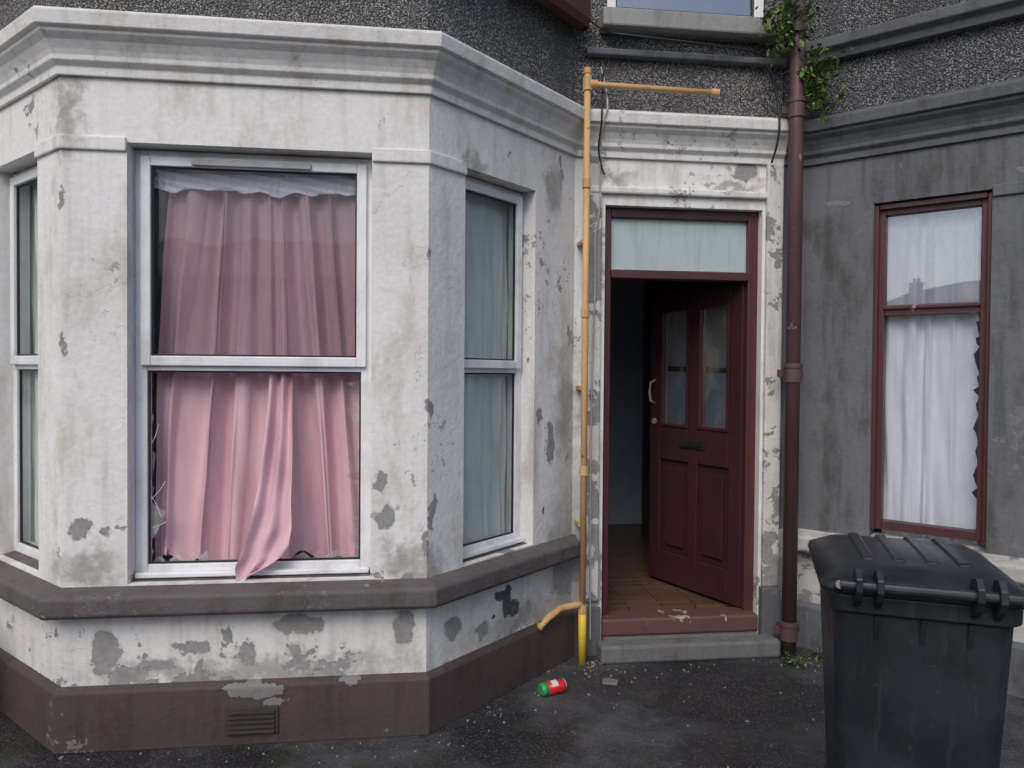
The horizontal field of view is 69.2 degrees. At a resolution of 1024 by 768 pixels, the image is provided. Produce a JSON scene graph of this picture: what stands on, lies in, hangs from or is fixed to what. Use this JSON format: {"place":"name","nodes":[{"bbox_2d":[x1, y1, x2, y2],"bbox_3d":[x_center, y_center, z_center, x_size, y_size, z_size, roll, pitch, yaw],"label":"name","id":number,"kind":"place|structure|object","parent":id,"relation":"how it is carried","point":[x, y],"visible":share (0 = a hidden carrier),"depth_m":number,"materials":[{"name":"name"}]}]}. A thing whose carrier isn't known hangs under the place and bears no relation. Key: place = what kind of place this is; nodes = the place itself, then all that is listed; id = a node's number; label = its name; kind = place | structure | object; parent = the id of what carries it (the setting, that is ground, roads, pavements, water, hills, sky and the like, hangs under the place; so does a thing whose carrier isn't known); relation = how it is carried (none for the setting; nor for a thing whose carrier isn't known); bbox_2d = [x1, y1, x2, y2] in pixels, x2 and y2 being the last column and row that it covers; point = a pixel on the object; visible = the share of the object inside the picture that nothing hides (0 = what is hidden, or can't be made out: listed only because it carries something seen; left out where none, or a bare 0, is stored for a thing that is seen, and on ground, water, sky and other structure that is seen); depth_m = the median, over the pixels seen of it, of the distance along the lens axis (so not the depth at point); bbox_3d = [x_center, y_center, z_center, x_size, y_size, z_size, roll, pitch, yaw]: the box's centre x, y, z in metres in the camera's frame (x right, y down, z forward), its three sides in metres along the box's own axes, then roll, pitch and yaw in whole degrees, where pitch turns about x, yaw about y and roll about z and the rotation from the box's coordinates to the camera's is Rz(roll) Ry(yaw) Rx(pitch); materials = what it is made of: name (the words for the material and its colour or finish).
{"place":"outdoors","nodes":[
{"label":"outdoors","id":0,"kind":"place"},
{"bbox_2d":[0,647,1023,767],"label":"ground","id":1,"kind":"structure","parent":0,"point":[713,713],"depth_m":3.28,"materials":[{"name":"black asphalt"}]},
{"bbox_2d":[0,609,577,753],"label":"plinth","id":2,"kind":"structure","parent":1,"relation":"on","point":[52,716],"depth_m":3.20,"materials":[{"name":"paint"}]},
{"bbox_2d":[225,705,278,735],"bbox_3d":[-1.107,1.431,3.160,0.220,0.120,0.014,0,1,-7],"label":"airbrick","id":3,"kind":"object","parent":2,"relation":"attached to","point":[266,707],"visible":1,"depth_m":3.15,"materials":[{"name":"metal"}]},
{"bbox_2d":[228,709,274,734],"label":"airbrick louvres","id":4,"kind":"object","parent":3,"relation":"attached to","point":[251,722],"visible":1,"depth_m":3.14,"materials":[{"name":"brown metal"}]},
{"bbox_2d":[0,75,766,686],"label":"ground storey wall","id":5,"kind":"structure","parent":1,"relation":"on","point":[86,349],"depth_m":3.24,"materials":[{"name":"white paint"}]},
{"bbox_2d":[10,165,38,559],"bbox_3d":[-2.209,-0.096,3.474,0.550,1.835,0.080,1,1,38],"label":"window frame","id":6,"kind":"object","parent":5,"relation":"attached to","point":[16,180],"visible":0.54,"depth_m":3.62,"materials":[{"name":"white plastic"}]},
{"bbox_2d":[17,179,38,548],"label":"window gaskets","id":7,"kind":"object","parent":6,"relation":"attached to","point":[19,354],"depth_m":3.58,"materials":[{"name":"black rubber"}]},
{"bbox_2d":[30,182,38,543],"bbox_3d":[-2.168,-0.032,3.519,0.602,1.954,0.034,1,1,38],"label":"side curtain","id":8,"kind":"object","parent":6,"relation":"hanging from","point":[34,350],"visible":0.1,"depth_m":3.66,"materials":[{"name":"fabric"}]},
{"bbox_2d":[152,188,340,560],"bbox_3d":[-1.147,-0.017,3.446,1.106,1.944,0.051,0,1,-7],"label":"dark interior","id":9,"kind":"object","parent":5,"relation":"hanging from","point":[161,197],"visible":0.03,"depth_m":3.39,"materials":[{"name":"black"}]},
{"bbox_2d":[34,134,466,174],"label":"pier neckings","id":10,"kind":"object","parent":5,"relation":"on","point":[74,141],"visible":1,"depth_m":3.18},
{"bbox_2d":[135,150,371,572],"bbox_3d":[-1.124,-0.083,3.272,1.005,1.835,0.080,0,1,-7],"label":"front window frame","id":11,"kind":"object","parent":5,"relation":"attached to","point":[145,359],"visible":0.74,"depth_m":3.23,"materials":[{"name":"white plastic"}]},
{"bbox_2d":[151,424,165,527],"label":"glass cracks","id":12,"kind":"object","parent":11,"relation":"attached to","point":[160,489],"visible":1,"depth_m":3.23,"materials":[{"name":"glass"}]},
{"bbox_2d":[191,159,310,169],"bbox_3d":[-1.124,-0.948,3.208,0.500,0.026,0.012,0,1,-7],"label":"trickle vent","id":13,"kind":"object","parent":11,"relation":"attached to","point":[246,164],"visible":1,"depth_m":3.20,"materials":[{"name":"grey plastic"}]},
{"bbox_2d":[154,166,354,197],"bbox_3d":[-1.122,-0.899,3.300,0.946,0.135,0.022,0,1,-7],"label":"net pelmet","id":14,"kind":"object","parent":11,"relation":"attached to","point":[270,184],"visible":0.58,"depth_m":3.30,"materials":[{"name":"white fabric"}]},
{"bbox_2d":[148,166,360,563],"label":"front window gaskets","id":15,"kind":"object","parent":11,"relation":"attached to","point":[149,410],"visible":0.96,"depth_m":3.24,"materials":[{"name":"black rubber"}]},
{"bbox_2d":[155,189,358,560],"bbox_3d":[-1.111,-0.026,3.361,0.962,1.744,0.099,0,1,-7],"label":"pink curtain","id":16,"kind":"object","parent":5,"relation":"hanging from","point":[258,273],"visible":0.79,"depth_m":3.36,"materials":[{"name":"pink fabric"}]},
{"bbox_2d":[235,373,291,580],"bbox_3d":[-1.078,0.390,3.264,0.232,0.970,0.180,0,1,-7],"label":"curtain tail","id":17,"kind":"object","parent":16,"relation":"attached to","point":[266,544],"visible":0.98,"depth_m":3.26},
{"bbox_2d":[0,534,579,619],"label":"sill band","id":18,"kind":"object","parent":5,"relation":"attached to","point":[36,596],"visible":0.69,"depth_m":3.15,"materials":[{"name":"paint"}]},
{"bbox_2d":[135,566,368,578],"bbox_3d":[-1.127,0.824,3.250,0.985,0.023,0.035,0,1,-7],"label":"upvc cill front","id":19,"kind":"object","parent":18,"relation":"on","point":[231,572],"visible":0.94,"depth_m":3.24,"materials":[{"name":"white plastic"}]},
{"bbox_2d":[463,537,523,558],"bbox_3d":[-0.113,0.824,3.722,0.035,0.023,0.530,1,1,38],"label":"upvc cill","id":20,"kind":"object","parent":18,"relation":"on","point":[485,549],"visible":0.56,"depth_m":3.72,"materials":[{"name":"white plastic"}]},
{"bbox_2d":[0,5,788,164],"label":"cornice","id":21,"kind":"structure","parent":5,"relation":"attached to","point":[40,46],"depth_m":3.15,"materials":[{"name":"white paint"}]},
{"bbox_2d":[0,0,783,117],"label":"storey wall","id":22,"kind":"structure","parent":21,"relation":"on","point":[530,39],"depth_m":3.95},
{"bbox_2d":[531,0,590,31],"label":"maroon sill band","id":23,"kind":"object","parent":22,"relation":"attached to","point":[575,15],"visible":1,"depth_m":3.92,"materials":[{"name":"paint"}]},
{"bbox_2d":[589,67,607,639],"bbox_3d":[0.479,-0.169,4.116,0.057,3.202,0.124,0,1,-16],"label":"phone cable","id":24,"kind":"object","parent":22,"relation":"attached to","point":[592,366],"visible":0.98,"depth_m":4.14,"materials":[{"name":"plastic"}]},
{"bbox_2d":[598,70,604,174],"bbox_3d":[0.491,-1.458,4.090,0.036,0.585,0.126,1,1,15],"label":"black cable","id":25,"kind":"object","parent":22,"relation":"attached to","point":[601,125],"visible":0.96,"depth_m":4.07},
{"bbox_2d":[590,20,780,162],"bbox_3d":[0.935,-1.675,4.151,1.141,0.827,0.107,0,1,-6],"label":"black cable","id":26,"kind":"object","parent":22,"relation":"attached to","point":[707,44],"visible":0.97,"depth_m":4.15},
{"bbox_2d":[607,0,763,16],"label":"window frame","id":27,"kind":"object","parent":22,"relation":"attached to","point":[758,11],"visible":0.02,"depth_m":4.29,"materials":[{"name":"white plastic"}]},
{"bbox_2d":[616,0,753,16],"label":"window gaskets","id":28,"kind":"object","parent":27,"relation":"attached to","point":[700,12],"depth_m":4.26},
{"bbox_2d":[585,47,786,67],"bbox_3d":[0.991,-1.846,4.201,1.170,0.040,0.055,0,1,-7],"label":"string course","id":29,"kind":"object","parent":22,"relation":"attached to","point":[676,57],"visible":1,"depth_m":4.18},
{"bbox_2d":[599,6,780,43],"bbox_3d":[1.005,-2.016,4.218,1.040,0.100,0.200,0,1,-7],"label":"window sill","id":30,"kind":"structure","parent":22,"relation":"attached to","point":[686,25],"depth_m":4.13,"materials":[{"name":"grey concrete"}]},
{"bbox_2d":[755,0,819,68],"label":"wall weed","id":31,"kind":"object","parent":22,"relation":"attached to","point":[784,26],"depth_m":4.06,"materials":[{"name":"green plant"}]},
{"bbox_2d":[463,176,522,551],"bbox_3d":[-0.135,-0.084,3.729,0.080,1.835,0.550,1,1,38],"label":"window frame","id":32,"kind":"object","parent":5,"relation":"attached to","point":[490,366],"visible":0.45,"depth_m":3.89,"materials":[{"name":"white plastic"}]},
{"bbox_2d":[463,192,508,542],"bbox_3d":[-0.180,-0.020,3.770,0.033,1.954,0.604,1,1,38],"label":"side curtain","id":33,"kind":"object","parent":32,"relation":"hanging from","point":[486,336],"visible":0.52,"depth_m":3.83,"materials":[{"name":"white fabric"}]},
{"bbox_2d":[463,189,515,545],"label":"window gaskets","id":34,"kind":"object","parent":32,"relation":"attached to","point":[512,359],"depth_m":3.87,"materials":[{"name":"black rubber"}]},
{"bbox_2d":[536,67,719,664],"bbox_3d":[0.607,-0.087,4.102,1.031,3.240,0.271,0,1,-16],"label":"gas pipe","id":35,"kind":"object","parent":5,"relation":"attached to","point":[589,85],"visible":1,"depth_m":4.03,"materials":[{"name":"metal"}]},
{"bbox_2d":[590,185,767,199],"bbox_3d":[0.990,-1.086,4.217,1.120,0.040,0.029,0,1,-7],"label":"door head moulding","id":36,"kind":"object","parent":5,"relation":"attached to","point":[681,192],"depth_m":4.20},
{"bbox_2d":[601,207,757,615],"bbox_3d":[0.967,0.212,4.339,0.930,2.440,0.092,0,1,-7],"label":"door frame","id":37,"kind":"object","parent":5,"relation":"in","point":[748,278],"visible":0.69,"depth_m":4.33,"materials":[{"name":"red wood"}]},
{"bbox_2d":[611,218,745,272],"bbox_3d":[0.970,-0.803,4.321,0.820,0.300,0.001,0,1,-7],"label":"fanlight","id":38,"kind":"object","parent":37,"relation":"in","point":[673,245],"visible":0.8,"depth_m":4.32,"materials":[{"name":"white glass"}]},
{"bbox_2d":[586,157,783,601],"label":"door pilasters","id":39,"kind":"object","parent":5,"relation":"attached to","point":[772,366],"depth_m":4.27,"materials":[{"name":"white paint"}]},
{"bbox_2d":[773,0,806,652],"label":"rainwater downpipe","id":40,"kind":"object","parent":5,"relation":"attached to","point":[787,625],"visible":0.98,"depth_m":4.12,"materials":[{"name":"paint"}]},
{"bbox_2d":[59,658,822,767],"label":"paint flakes","id":41,"kind":"object","parent":1,"relation":"on","point":[448,744],"visible":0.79,"depth_m":3.60,"materials":[{"name":"paint"}]},
{"bbox_2d":[538,679,566,696],"bbox_3d":[0.201,1.504,3.680,0.138,0.066,0.065,0,1,-27],"label":"drinks can","id":42,"kind":"object","parent":1,"relation":"on","point":[551,687],"visible":1,"depth_m":3.66,"materials":[{"name":"metal"}]},
{"bbox_2d":[602,677,618,685],"bbox_3d":[0.505,1.530,3.819,0.083,0.013,0.069,1,1,13],"label":"broken tile","id":43,"kind":"object","parent":1,"relation":"on","point":[609,681],"visible":1,"depth_m":3.80,"materials":[{"name":"concrete"}]},
{"bbox_2d":[607,524,736,610],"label":"floor and ceiling","id":44,"kind":"structure","parent":1,"relation":"on","point":[633,584],"depth_m":4.96,"materials":[{"name":"brown tile"}]},
{"bbox_2d":[617,0,748,528],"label":"side and rear walls","id":45,"kind":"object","parent":1,"relation":"on","point":[736,7],"depth_m":6.71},
{"bbox_2d":[586,586,779,656],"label":"pilaster bases","id":46,"kind":"object","parent":1,"relation":"on","point":[769,609],"visible":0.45,"depth_m":4.29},
{"bbox_2d":[597,631,779,663],"bbox_3d":[0.983,1.485,4.254,1.035,0.098,0.290,0,1,-7],"label":"door step","id":47,"kind":"object","parent":1,"relation":"on","point":[677,647],"depth_m":4.13,"materials":[{"name":"grey concrete"}]},
{"bbox_2d":[601,607,757,635],"bbox_3d":[0.961,1.384,4.335,0.930,0.097,0.160,0,1,-7],"label":"door threshold","id":48,"kind":"object","parent":47,"relation":"on","point":[667,621],"depth_m":4.27,"materials":[{"name":"red paint"}]},
{"bbox_2d":[782,649,819,672],"bbox_3d":[1.577,1.503,4.039,0.258,0.121,0.132,1,1,27],"label":"ground weed","id":49,"kind":"object","parent":1,"relation":"on","point":[792,659],"visible":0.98,"depth_m":4.05,"materials":[{"name":"green plant"}]},
{"bbox_2d":[811,638,822,660],"bbox_3d":[1.768,1.494,4.131,0.139,0.152,0.232,0,1,-34],"label":"ground weed","id":50,"kind":"object","parent":1,"relation":"on","point":[817,654],"visible":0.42,"depth_m":4.18,"materials":[{"name":"green plant"}]},
{"bbox_2d":[778,528,1023,642],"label":"wall","id":51,"kind":"structure","parent":1,"relation":"on","point":[808,587],"depth_m":4.33,"materials":[{"name":"grey paint"}]},
{"bbox_2d":[779,132,1023,557],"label":"ground storey wall","id":52,"kind":"structure","parent":51,"relation":"on","point":[842,200],"depth_m":4.14,"materials":[{"name":"grey paint"}]},
{"bbox_2d":[784,77,1023,166],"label":"cornice","id":53,"kind":"structure","parent":52,"relation":"attached to","point":[995,109],"depth_m":3.90,"materials":[{"name":"grey paint"}]},
{"bbox_2d":[790,43,852,123],"bbox_3d":[1.721,-1.675,4.108,0.355,0.483,0.325,0,1,-7],"label":"wall weed","id":54,"kind":"object","parent":53,"relation":"on","point":[810,89],"depth_m":4.08,"materials":[{"name":"green plant"}]},
{"bbox_2d":[783,0,1023,118],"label":"storey wall","id":55,"kind":"structure","parent":53,"relation":"on","point":[993,53],"depth_m":4.00,"materials":[{"name":"grey concrete"}]},
{"bbox_2d":[786,0,1023,66],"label":"string course","id":56,"kind":"object","parent":55,"relation":"attached to","point":[944,21],"visible":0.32,"depth_m":3.90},
{"bbox_2d":[875,198,987,541],"bbox_3d":[2.257,-0.082,4.004,0.550,1.790,0.060,1,1,38],"label":"window frame","id":57,"kind":"object","parent":52,"relation":"attached to","point":[931,529],"visible":0.7,"depth_m":4.00,"materials":[{"name":"red paint"}]},
{"bbox_2d":[870,192,991,542],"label":"window staff beads","id":58,"kind":"object","parent":57,"relation":"attached to","point":[957,198],"depth_m":3.96,"materials":[{"name":"red paint"}]},
{"bbox_2d":[881,207,985,545],"bbox_3d":[2.310,0.009,4.043,0.520,1.923,0.060,1,1,39],"label":"window curtain","id":59,"kind":"object","parent":57,"relation":"hanging from","point":[931,417],"depth_m":4.05,"materials":[{"name":"white fabric"}]},
{"bbox_2d":[972,320,979,496],"bbox_3d":[2.424,0.134,3.882,0.029,0.935,0.001,1,1,38],"label":"broken glass","id":60,"kind":"object","parent":57,"relation":"attached to","point":[975,390],"visible":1,"depth_m":3.88,"materials":[{"name":"glass"}]},
{"bbox_2d":[992,181,1023,195],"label":"pier neckings","id":61,"kind":"object","parent":52,"relation":"attached to","point":[1010,188],"visible":1,"depth_m":3.70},
{"bbox_2d":[781,530,1023,584],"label":"sill band","id":62,"kind":"object","parent":51,"relation":"on","point":[1012,568],"visible":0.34,"depth_m":3.83,"materials":[{"name":"grey paint"}]},
{"bbox_2d":[780,600,1023,698],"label":"plinth","id":63,"kind":"structure","parent":1,"relation":"on","point":[809,616],"depth_m":4.27,"materials":[{"name":"grey paint"}]},
{"bbox_2d":[808,532,1023,767],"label":"wheelie bin","id":64,"kind":"object","parent":1,"relation":"on","point":[917,637],"visible":1,"depth_m":2.15,"materials":[{"name":"plastic"}]},
{"bbox_2d":[608,280,643,523],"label":"hall end wall","id":65,"kind":"structure","parent":0,"point":[626,394],"depth_m":6.88,"materials":[{"name":"grey paint"}]},
{"bbox_2d":[649,283,744,606],"bbox_3d":[1.168,0.359,4.748,0.042,1.925,0.800,0,1,-31],"label":"door leaf","id":66,"kind":"object","parent":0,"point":[691,571],"visible":0.91,"depth_m":4.71,"materials":[{"name":"red wood"}]},
{"bbox_2d":[648,379,656,423],"bbox_3d":[0.949,0.116,5.024,0.063,0.308,0.047,0,1,-7],"label":"door pull","id":67,"kind":"object","parent":66,"relation":"attached to","point":[654,420],"depth_m":5.01,"materials":[{"name":"silver metal"}]},
{"bbox_2d":[664,311,686,424],"bbox_3d":[1.085,-0.107,4.886,0.107,0.780,0.237,0,1,-7],"label":"door glass","id":68,"kind":"object","parent":66,"relation":"attached to","point":[675,370],"visible":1,"depth_m":4.90,"materials":[{"name":"grey glass"}]},
{"bbox_2d":[679,439,704,449],"bbox_3d":[1.144,0.386,4.734,0.014,0.050,0.220,0,1,-31],"label":"letter plate","id":69,"kind":"object","parent":66,"relation":"attached to","point":[692,444],"visible":1,"depth_m":4.72,"materials":[{"name":"black metal"}]},
{"bbox_2d":[661,459,727,568],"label":"door lower panels","id":70,"kind":"object","parent":66,"relation":"attached to","point":[713,517],"visible":1,"depth_m":4.70,"materials":[{"name":"red wood"}]},
{"bbox_2d":[660,303,730,431],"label":"door glazing beads","id":71,"kind":"object","parent":66,"relation":"attached to","point":[699,365],"depth_m":4.69},
{"bbox_2d":[701,307,726,428],"bbox_3d":[1.261,-0.100,4.595,0.107,0.780,0.237,0,1,-7],"label":"door glass","id":72,"kind":"object","parent":66,"relation":"attached to","point":[714,345],"visible":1,"depth_m":4.60,"materials":[{"name":"grey glass"}]}
]}

